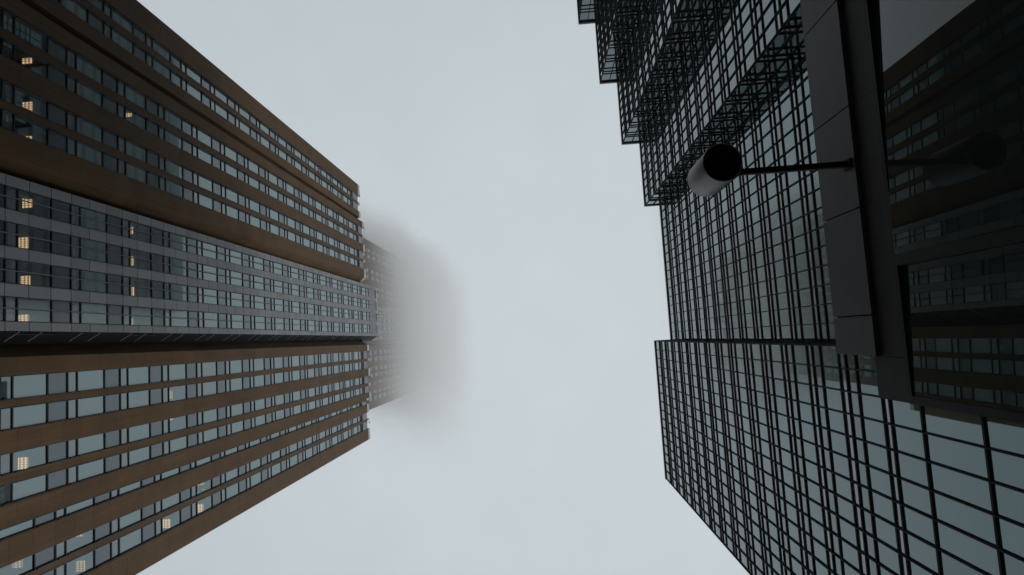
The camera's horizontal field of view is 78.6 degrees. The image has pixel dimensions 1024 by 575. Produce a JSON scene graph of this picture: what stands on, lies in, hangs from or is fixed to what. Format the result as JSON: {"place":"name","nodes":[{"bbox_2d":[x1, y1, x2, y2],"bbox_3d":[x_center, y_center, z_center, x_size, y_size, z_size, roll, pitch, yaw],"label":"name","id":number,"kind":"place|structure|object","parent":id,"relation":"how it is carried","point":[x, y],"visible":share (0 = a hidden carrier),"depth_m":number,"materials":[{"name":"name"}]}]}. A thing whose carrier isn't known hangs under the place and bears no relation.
{"place":"outdoors","nodes":[
{"label":"outdoors","id":0,"kind":"place"},
{"bbox_2d":[361,238,443,409],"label":"office tower","id":1,"kind":"structure","parent":0,"point":[404,355],"depth_m":171.31,"materials":[{"name":"black paint"}]},
{"bbox_2d":[361,247,442,403],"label":"window","id":2,"kind":"structure","parent":1,"relation":"in","point":[381,320],"depth_m":171.19,"materials":[{"name":"black glass"}]},
{"bbox_2d":[136,0,748,574],"label":"sky","id":3,"kind":"structure","parent":0,"point":[480,140],"materials":[{"name":"grey"}]},
{"bbox_2d":[800,0,1023,423],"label":"entrance pavilion","id":4,"kind":"structure","parent":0,"point":[917,107],"depth_m":4.89,"materials":[{"name":"glass"}]},
{"bbox_2d":[687,143,852,196],"bbox_3d":[2.545,-1.211,6.305,1.390,0.687,0.380,-4,-95,3],"label":"drum lamp","id":5,"kind":"object","parent":4,"relation":"attached to","point":[715,169],"visible":1,"depth_m":6.07,"materials":[{"name":"metal"}]},
{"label":"pavement","id":6,"kind":"structure","parent":0,"visible":0},
{"bbox_2d":[577,0,1023,574],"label":"glass tower","id":7,"kind":"structure","parent":6,"relation":"on","point":[793,444],"depth_m":36.80,"materials":[{"name":"black"}]},
{"bbox_2d":[752,17,775,62],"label":"window","id":8,"kind":"structure","parent":7,"relation":"in","point":[766,37],"depth_m":33.14,"materials":[{"name":"grey glass"}]},
{"bbox_2d":[773,0,799,34],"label":"window","id":9,"kind":"structure","parent":7,"relation":"in","point":[788,7],"depth_m":30.40,"materials":[{"name":"grey glass"}]},
{"bbox_2d":[779,344,806,363],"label":"window","id":10,"kind":"structure","parent":7,"relation":"in","point":[792,353],"depth_m":31.75,"materials":[{"name":"grey glass"}]},
{"bbox_2d":[781,362,808,383],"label":"window","id":11,"kind":"structure","parent":7,"relation":"in","point":[796,372],"depth_m":31.67,"materials":[{"name":"grey glass"}]},
{"bbox_2d":[783,380,810,403],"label":"window","id":12,"kind":"structure","parent":7,"relation":"in","point":[797,391],"depth_m":31.59,"materials":[{"name":"grey glass"}]},
{"bbox_2d":[784,398,812,423],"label":"window","id":13,"kind":"structure","parent":7,"relation":"in","point":[799,410],"depth_m":31.51,"materials":[{"name":"grey glass"}]},
{"bbox_2d":[786,416,814,443],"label":"window","id":14,"kind":"structure","parent":7,"relation":"in","point":[801,429],"depth_m":31.43,"materials":[{"name":"grey glass"}]},
{"bbox_2d":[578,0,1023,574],"bbox_3d":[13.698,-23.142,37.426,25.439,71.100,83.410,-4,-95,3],"label":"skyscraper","id":15,"kind":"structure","parent":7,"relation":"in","point":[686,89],"depth_m":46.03,"materials":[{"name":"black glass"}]},
{"bbox_2d":[788,434,816,463],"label":"window","id":16,"kind":"structure","parent":7,"relation":"in","point":[805,449],"depth_m":31.34,"materials":[{"name":"grey glass"}]},
{"bbox_2d":[790,453,818,483],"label":"window","id":17,"kind":"structure","parent":7,"relation":"in","point":[804,467],"depth_m":31.27,"materials":[{"name":"grey glass"}]},
{"bbox_2d":[792,471,820,504],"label":"window","id":18,"kind":"structure","parent":7,"relation":"in","point":[805,486],"depth_m":31.19,"materials":[{"name":"grey glass"}]},
{"bbox_2d":[793,489,822,524],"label":"window","id":19,"kind":"structure","parent":7,"relation":"in","point":[806,505],"depth_m":31.11,"materials":[{"name":"grey glass"}]},
{"bbox_2d":[795,508,824,545],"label":"window","id":20,"kind":"structure","parent":7,"relation":"in","point":[806,523],"depth_m":31.03,"materials":[{"name":"grey glass"}]},
{"bbox_2d":[797,527,826,565],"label":"window","id":21,"kind":"structure","parent":7,"relation":"in","point":[813,546],"depth_m":30.95,"materials":[{"name":"grey glass"}]},
{"bbox_2d":[804,345,837,366],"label":"window","id":22,"kind":"structure","parent":7,"relation":"in","point":[822,355],"depth_m":28.54,"materials":[{"name":"grey glass"}]},
{"bbox_2d":[806,364,839,388],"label":"window","id":23,"kind":"structure","parent":7,"relation":"in","point":[824,376],"depth_m":28.48,"materials":[{"name":"grey glass"}]},
{"bbox_2d":[808,384,842,411],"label":"window","id":24,"kind":"structure","parent":7,"relation":"in","point":[826,397],"depth_m":28.40,"materials":[{"name":"grey glass"}]},
{"bbox_2d":[810,404,844,433],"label":"window","id":25,"kind":"structure","parent":7,"relation":"in","point":[828,418],"depth_m":28.32,"materials":[{"name":"grey glass"}]},
{"bbox_2d":[812,424,846,455],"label":"window","id":26,"kind":"structure","parent":7,"relation":"in","point":[835,441],"depth_m":28.23,"materials":[{"name":"grey glass"}]},
{"bbox_2d":[814,444,849,478],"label":"window","id":27,"kind":"structure","parent":7,"relation":"in","point":[831,460],"depth_m":28.16,"materials":[{"name":"grey glass"}]},
{"bbox_2d":[816,465,851,501],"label":"window","id":28,"kind":"structure","parent":7,"relation":"in","point":[834,482],"depth_m":28.08,"materials":[{"name":"grey glass"}]},
{"bbox_2d":[818,485,853,523],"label":"window","id":29,"kind":"structure","parent":7,"relation":"in","point":[842,507],"depth_m":27.99,"materials":[{"name":"grey glass"}]},
{"bbox_2d":[820,506,856,547],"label":"window","id":30,"kind":"structure","parent":7,"relation":"in","point":[843,528],"depth_m":27.91,"materials":[{"name":"grey glass"}]},
{"bbox_2d":[822,526,858,570],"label":"window","id":31,"kind":"structure","parent":7,"relation":"in","point":[846,551],"depth_m":27.82,"materials":[{"name":"grey glass"}]},
{"bbox_2d":[824,547,859,574],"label":"window","id":32,"kind":"structure","parent":7,"relation":"in","point":[839,566],"depth_m":28.25,"materials":[{"name":"grey glass"}]},
{"bbox_2d":[835,345,875,370],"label":"window","id":33,"kind":"structure","parent":7,"relation":"in","point":[864,362],"depth_m":25.39,"materials":[{"name":"grey glass"}]},
{"bbox_2d":[837,367,878,395],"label":"window","id":34,"kind":"structure","parent":7,"relation":"in","point":[855,380],"depth_m":25.30,"materials":[{"name":"grey glass"}]},
{"bbox_2d":[839,390,882,420],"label":"window","id":35,"kind":"structure","parent":7,"relation":"in","point":[861,404],"depth_m":25.17,"materials":[{"name":"grey glass"}]},
{"bbox_2d":[842,412,885,446],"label":"window","id":36,"kind":"structure","parent":7,"relation":"in","point":[864,428],"depth_m":25.08,"materials":[{"name":"grey glass"}]},
{"bbox_2d":[844,434,888,471],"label":"window","id":37,"kind":"structure","parent":7,"relation":"in","point":[875,455],"depth_m":25.02,"materials":[{"name":"grey glass"}]},
{"bbox_2d":[847,457,890,497],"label":"window","id":38,"kind":"structure","parent":7,"relation":"in","point":[876,479],"depth_m":24.93,"materials":[{"name":"grey glass"}]},
{"bbox_2d":[849,480,893,523],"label":"window","id":39,"kind":"structure","parent":7,"relation":"in","point":[875,502],"depth_m":24.85,"materials":[{"name":"grey glass"}]},
{"bbox_2d":[851,503,896,549],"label":"window","id":40,"kind":"structure","parent":7,"relation":"in","point":[881,529],"depth_m":24.78,"materials":[{"name":"grey glass"}]},
{"bbox_2d":[856,549,896,574],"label":"window","id":41,"kind":"structure","parent":7,"relation":"in","point":[867,565],"depth_m":25.39,"materials":[{"name":"grey glass"}]},
{"bbox_2d":[854,526,899,574],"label":"window","id":42,"kind":"structure","parent":7,"relation":"in","point":[882,553],"depth_m":24.70,"materials":[{"name":"grey glass"}]},
{"bbox_2d":[889,399,924,431],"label":"window","id":43,"kind":"structure","parent":7,"relation":"in","point":[905,414],"depth_m":22.02,"materials":[{"name":"grey glass"}]},
{"bbox_2d":[891,424,928,460],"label":"window","id":44,"kind":"structure","parent":7,"relation":"in","point":[910,441],"depth_m":21.92,"materials":[{"name":"grey glass"}]},
{"bbox_2d":[894,450,931,488],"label":"window","id":45,"kind":"structure","parent":7,"relation":"in","point":[912,468],"depth_m":21.84,"materials":[{"name":"grey glass"}]},
{"bbox_2d":[897,477,935,518],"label":"window","id":46,"kind":"structure","parent":7,"relation":"in","point":[916,496],"depth_m":21.76,"materials":[{"name":"grey glass"}]},
{"bbox_2d":[900,503,938,547],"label":"window","id":47,"kind":"structure","parent":7,"relation":"in","point":[922,525],"depth_m":21.69,"materials":[{"name":"grey glass"}]},
{"bbox_2d":[903,530,941,574],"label":"window","id":48,"kind":"structure","parent":7,"relation":"in","point":[921,551],"depth_m":21.62,"materials":[{"name":"grey glass"}]},
{"bbox_2d":[923,406,987,446],"bbox_3d":[13.802,4.284,19.618,0.105,2.990,0.975,-4,-95,3],"label":"window","id":49,"kind":"structure","parent":7,"relation":"in","point":[969,428],"depth_m":19.44,"materials":[{"name":"grey glass"}]},
{"bbox_2d":[923,432,992,480],"bbox_3d":[13.861,5.229,19.538,0.105,2.990,0.975,-4,-95,3],"label":"window","id":50,"kind":"structure","parent":7,"relation":"in","point":[971,458],"depth_m":19.37,"materials":[{"name":"grey glass"}]},
{"bbox_2d":[926,461,996,514],"bbox_3d":[13.919,6.174,19.458,0.105,2.990,0.975,-4,-95,3],"label":"window","id":51,"kind":"structure","parent":7,"relation":"in","point":[977,491],"depth_m":19.28,"materials":[{"name":"grey glass"}]},
{"bbox_2d":[930,489,1000,548],"bbox_3d":[13.978,7.119,19.378,0.105,2.990,0.975,-4,-95,3],"label":"window","id":52,"kind":"structure","parent":7,"relation":"in","point":[980,523],"depth_m":19.21,"materials":[{"name":"grey glass"}]},
{"bbox_2d":[933,519,1003,574],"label":"window","id":53,"kind":"structure","parent":7,"relation":"in","point":[976,552],"depth_m":19.17,"materials":[{"name":"grey glass"}]},
{"label":"ground","id":54,"kind":"structure","parent":0,"visible":0},
{"bbox_2d":[0,0,378,574],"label":"office tower","id":55,"kind":"structure","parent":54,"relation":"on","point":[189,314],"depth_m":42.51,"materials":[{"name":"brown concrete"}]},
{"bbox_2d":[0,506,67,540],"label":"window","id":56,"kind":"structure","parent":55,"relation":"in","point":[14,530],"depth_m":31.85,"materials":[{"name":"black glass"}]},
{"bbox_2d":[0,539,67,574],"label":"window","id":57,"kind":"structure","parent":55,"relation":"in","point":[40,559],"depth_m":32.31,"materials":[{"name":"black glass"}]},
{"bbox_2d":[11,371,78,398],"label":"window","id":58,"kind":"structure","parent":55,"relation":"in","point":[41,384],"depth_m":32.64,"materials":[{"name":"black glass"}]},
{"bbox_2d":[11,398,78,428],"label":"window","id":59,"kind":"structure","parent":55,"relation":"in","point":[23,416],"depth_m":32.52,"materials":[{"name":"black glass"}]},
{"bbox_2d":[11,438,78,472],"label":"window","id":60,"kind":"structure","parent":55,"relation":"in","point":[30,458],"depth_m":33.10,"materials":[{"name":"black glass"}]},
{"bbox_2d":[11,465,78,501],"bbox_3d":[-24.114,10.116,32.432,0.190,4.295,0.980,-4,-95,3],"label":"window","id":61,"kind":"structure","parent":55,"relation":"in","point":[24,489],"depth_m":32.24,"materials":[{"name":"black glass"}]},
{"bbox_2d":[13,16,77,70],"bbox_3d":[-25.572,-13.335,34.417,0.190,4.295,1.120,-4,-95,3],"label":"window","id":62,"kind":"structure","parent":55,"relation":"in","point":[22,29],"depth_m":34.20,"materials":[{"name":"black glass"}]},
{"bbox_2d":[13,45,77,97],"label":"window","id":63,"kind":"structure","parent":55,"relation":"in","point":[50,72],"depth_m":34.87,"materials":[{"name":"black glass"}]},
{"bbox_2d":[13,86,77,135],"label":"window","id":64,"kind":"structure","parent":55,"relation":"in","point":[54,113],"depth_m":34.65,"materials":[{"name":"black glass"}]},
{"bbox_2d":[13,104,77,156],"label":"window","id":65,"kind":"structure","parent":55,"relation":"in","point":[57,140],"depth_m":34.54,"materials":[{"name":"black glass"}]},
{"bbox_2d":[12,297,80,334],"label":"window","id":66,"kind":"structure","parent":55,"relation":"in","point":[36,316],"depth_m":33.75,"materials":[{"name":"black glass"}]},
{"bbox_2d":[16,224,80,268],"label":"window","id":67,"kind":"structure","parent":55,"relation":"in","point":[22,242],"depth_m":34.04,"materials":[{"name":"black glass"}]},
{"bbox_2d":[16,260,80,302],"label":"window","id":68,"kind":"structure","parent":55,"relation":"in","point":[29,279],"depth_m":33.89,"materials":[{"name":"black glass"}]},
{"bbox_2d":[17,177,80,234],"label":"window","id":69,"kind":"structure","parent":55,"relation":"in","point":[24,207],"depth_m":34.21,"materials":[{"name":"black glass"}]},
{"bbox_2d":[60,0,112,40],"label":"window","id":70,"kind":"structure","parent":55,"relation":"in","point":[76,7],"depth_m":38.48,"materials":[{"name":"black glass"}]},
{"bbox_2d":[65,487,120,515],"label":"window","id":71,"kind":"structure","parent":55,"relation":"in","point":[80,506],"depth_m":36.02,"materials":[{"name":"black glass"}]},
{"bbox_2d":[65,517,120,565],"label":"window","id":72,"kind":"structure","parent":55,"relation":"in","point":[99,533],"depth_m":36.56,"materials":[{"name":"black glass"}]},
{"bbox_2d":[65,536,120,574],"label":"window","id":73,"kind":"structure","parent":55,"relation":"in","point":[104,554],"depth_m":36.44,"materials":[{"name":"black glass"}]},
{"bbox_2d":[75,54,126,99],"bbox_3d":[-25.361,-12.986,38.693,0.190,4.295,1.120,-4,-95,3],"label":"window","id":74,"kind":"structure","parent":55,"relation":"in","point":[84,66],"depth_m":38.51,"materials":[{"name":"black glass"}]},
{"bbox_2d":[75,79,126,120],"bbox_3d":[-25.268,-11.494,38.566,0.190,4.295,1.020,-4,-95,3],"label":"window","id":75,"kind":"structure","parent":55,"relation":"in","point":[84,90],"depth_m":38.37,"materials":[{"name":"black glass"}]},
{"bbox_2d":[75,116,126,154],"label":"window","id":76,"kind":"structure","parent":55,"relation":"in","point":[87,128],"depth_m":38.22,"materials":[{"name":"black glass"}]},
{"bbox_2d":[75,141,127,176],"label":"window","id":77,"kind":"structure","parent":55,"relation":"in","point":[84,151],"depth_m":38.09,"materials":[{"name":"black glass"}]},
{"bbox_2d":[76,367,129,391],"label":"window","id":78,"kind":"structure","parent":55,"relation":"in","point":[86,380],"depth_m":36.94,"materials":[{"name":"black glass"}]},
{"bbox_2d":[76,392,129,417],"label":"window","id":79,"kind":"structure","parent":55,"relation":"in","point":[103,404],"depth_m":36.81,"materials":[{"name":"black glass"}]},
{"bbox_2d":[76,427,129,455],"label":"window","id":80,"kind":"structure","parent":55,"relation":"in","point":[90,444],"depth_m":36.63,"materials":[{"name":"black glass"}]},
{"bbox_2d":[77,451,130,481],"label":"window","id":81,"kind":"structure","parent":55,"relation":"in","point":[99,467],"depth_m":36.54,"materials":[{"name":"black glass"}]},
{"bbox_2d":[79,207,129,238],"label":"window","id":82,"kind":"structure","parent":55,"relation":"in","point":[88,223],"depth_m":37.75,"materials":[{"name":"black glass"}]},
{"bbox_2d":[80,238,129,266],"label":"window","id":83,"kind":"structure","parent":55,"relation":"in","point":[86,254],"depth_m":37.60,"materials":[{"name":"black glass"}]},
{"bbox_2d":[80,269,130,295],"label":"window","id":84,"kind":"structure","parent":55,"relation":"in","point":[88,286],"depth_m":37.44,"materials":[{"name":"black glass"}]},
{"bbox_2d":[80,302,130,325],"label":"window","id":85,"kind":"structure","parent":55,"relation":"in","point":[85,318],"depth_m":37.27,"materials":[{"name":"black glass"}]},
{"bbox_2d":[111,7,153,49],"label":"window","id":86,"kind":"structure","parent":55,"relation":"in","point":[117,16],"depth_m":42.68,"materials":[{"name":"black glass"}]},
{"bbox_2d":[111,27,153,67],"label":"window","id":87,"kind":"structure","parent":55,"relation":"in","point":[118,37],"depth_m":42.55,"materials":[{"name":"black glass"}]},
{"bbox_2d":[118,499,163,530],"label":"window","id":88,"kind":"structure","parent":55,"relation":"in","point":[133,518],"depth_m":40.12,"materials":[{"name":"black glass"}]},
{"bbox_2d":[118,517,163,555],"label":"window","id":89,"kind":"structure","parent":55,"relation":"in","point":[136,538],"depth_m":40.04,"materials":[{"name":"black glass"}]},
{"bbox_2d":[124,84,165,121],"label":"window","id":90,"kind":"structure","parent":55,"relation":"in","point":[133,95],"depth_m":42.82,"materials":[{"name":"black glass"}]},
{"bbox_2d":[124,106,166,141],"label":"window","id":91,"kind":"structure","parent":55,"relation":"in","point":[148,125],"depth_m":43.43,"materials":[{"name":"black glass"}]},
{"bbox_2d":[125,139,166,172],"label":"window","id":92,"kind":"structure","parent":55,"relation":"in","point":[134,150],"depth_m":42.51,"materials":[{"name":"black glass"}]},
{"bbox_2d":[125,161,166,191],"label":"window","id":93,"kind":"structure","parent":55,"relation":"in","point":[133,171],"depth_m":42.37,"materials":[{"name":"black glass"}]},
{"bbox_2d":[127,364,169,385],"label":"window","id":94,"kind":"structure","parent":55,"relation":"in","point":[141,375],"depth_m":41.24,"materials":[{"name":"black glass"}]},
{"bbox_2d":[127,387,169,408],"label":"window","id":95,"kind":"structure","parent":55,"relation":"in","point":[149,397],"depth_m":41.09,"materials":[{"name":"black glass"}]},
{"bbox_2d":[129,212,169,254],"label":"window","id":96,"kind":"structure","parent":55,"relation":"in","point":[135,235],"depth_m":42.75,"materials":[{"name":"black glass"}]},
{"bbox_2d":[129,248,169,281],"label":"window","id":97,"kind":"structure","parent":55,"relation":"in","point":[133,263],"depth_m":42.59,"materials":[{"name":"black glass"}]},
{"bbox_2d":[128,306,170,335],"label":"window","id":98,"kind":"structure","parent":55,"relation":"in","point":[163,321],"depth_m":42.28,"materials":[{"name":"black glass"}]},
{"bbox_2d":[128,418,170,443],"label":"window","id":99,"kind":"structure","parent":55,"relation":"in","point":[137,433],"depth_m":40.97,"materials":[{"name":"black glass"}]},
{"bbox_2d":[129,277,170,308],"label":"window","id":100,"kind":"structure","parent":55,"relation":"in","point":[134,291],"depth_m":42.44,"materials":[{"name":"black glass"}]},
{"bbox_2d":[128,440,171,465],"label":"window","id":101,"kind":"structure","parent":55,"relation":"in","point":[147,453],"depth_m":40.84,"materials":[{"name":"black glass"}]},
{"bbox_2d":[161,484,197,511],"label":"window","id":102,"kind":"structure","parent":55,"relation":"in","point":[174,500],"depth_m":44.46,"materials":[{"name":"black glass"}]},
{"bbox_2d":[161,501,198,533],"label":"window","id":103,"kind":"structure","parent":55,"relation":"in","point":[187,513],"depth_m":45.00,"materials":[{"name":"black glass"}]},
{"bbox_2d":[164,108,198,140],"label":"window","id":104,"kind":"structure","parent":55,"relation":"in","point":[170,117],"depth_m":47.13,"materials":[{"name":"black glass"}]},
{"bbox_2d":[165,158,199,186],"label":"window","id":105,"kind":"structure","parent":55,"relation":"in","point":[173,168],"depth_m":46.80,"materials":[{"name":"black glass"}]},
{"bbox_2d":[165,178,199,204],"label":"window","id":106,"kind":"structure","parent":55,"relation":"in","point":[172,187],"depth_m":46.68,"materials":[{"name":"black glass"}]},
{"bbox_2d":[169,232,201,255],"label":"window","id":107,"kind":"structure","parent":55,"relation":"in","point":[175,245],"depth_m":46.35,"materials":[{"name":"black glass"}]},
{"bbox_2d":[0,0,370,574],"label":"window","id":108,"kind":"structure","parent":55,"relation":"in","point":[6,17],"depth_m":65.50,"materials":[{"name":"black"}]},
{"bbox_2d":[169,257,202,279],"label":"window","id":109,"kind":"structure","parent":55,"relation":"in","point":[173,270],"depth_m":46.13,"materials":[{"name":"black glass"}]},
{"bbox_2d":[168,362,203,380],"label":"window","id":110,"kind":"structure","parent":55,"relation":"in","point":[184,371],"depth_m":45.53,"materials":[{"name":"black glass"}]},
{"bbox_2d":[168,382,203,401],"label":"window","id":111,"kind":"structure","parent":55,"relation":"in","point":[188,391],"depth_m":46.10,"materials":[{"name":"black glass"}]},
{"bbox_2d":[170,283,203,303],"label":"window","id":112,"kind":"structure","parent":55,"relation":"in","point":[176,296],"depth_m":46.04,"materials":[{"name":"black glass"}]},
{"bbox_2d":[170,309,203,327],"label":"window","id":113,"kind":"structure","parent":55,"relation":"in","point":[174,322],"depth_m":45.83,"materials":[{"name":"black glass"}]},
{"bbox_2d":[169,411,204,432],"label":"window","id":114,"kind":"structure","parent":55,"relation":"in","point":[188,421],"depth_m":45.92,"materials":[{"name":"black glass"}]},
{"bbox_2d":[169,430,204,453],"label":"window","id":115,"kind":"structure","parent":55,"relation":"in","point":[178,444],"depth_m":45.12,"materials":[{"name":"black glass"}]},
{"bbox_2d":[196,484,227,515],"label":"window","id":116,"kind":"structure","parent":55,"relation":"in","point":[218,498],"depth_m":49.26,"materials":[{"name":"black glass"}]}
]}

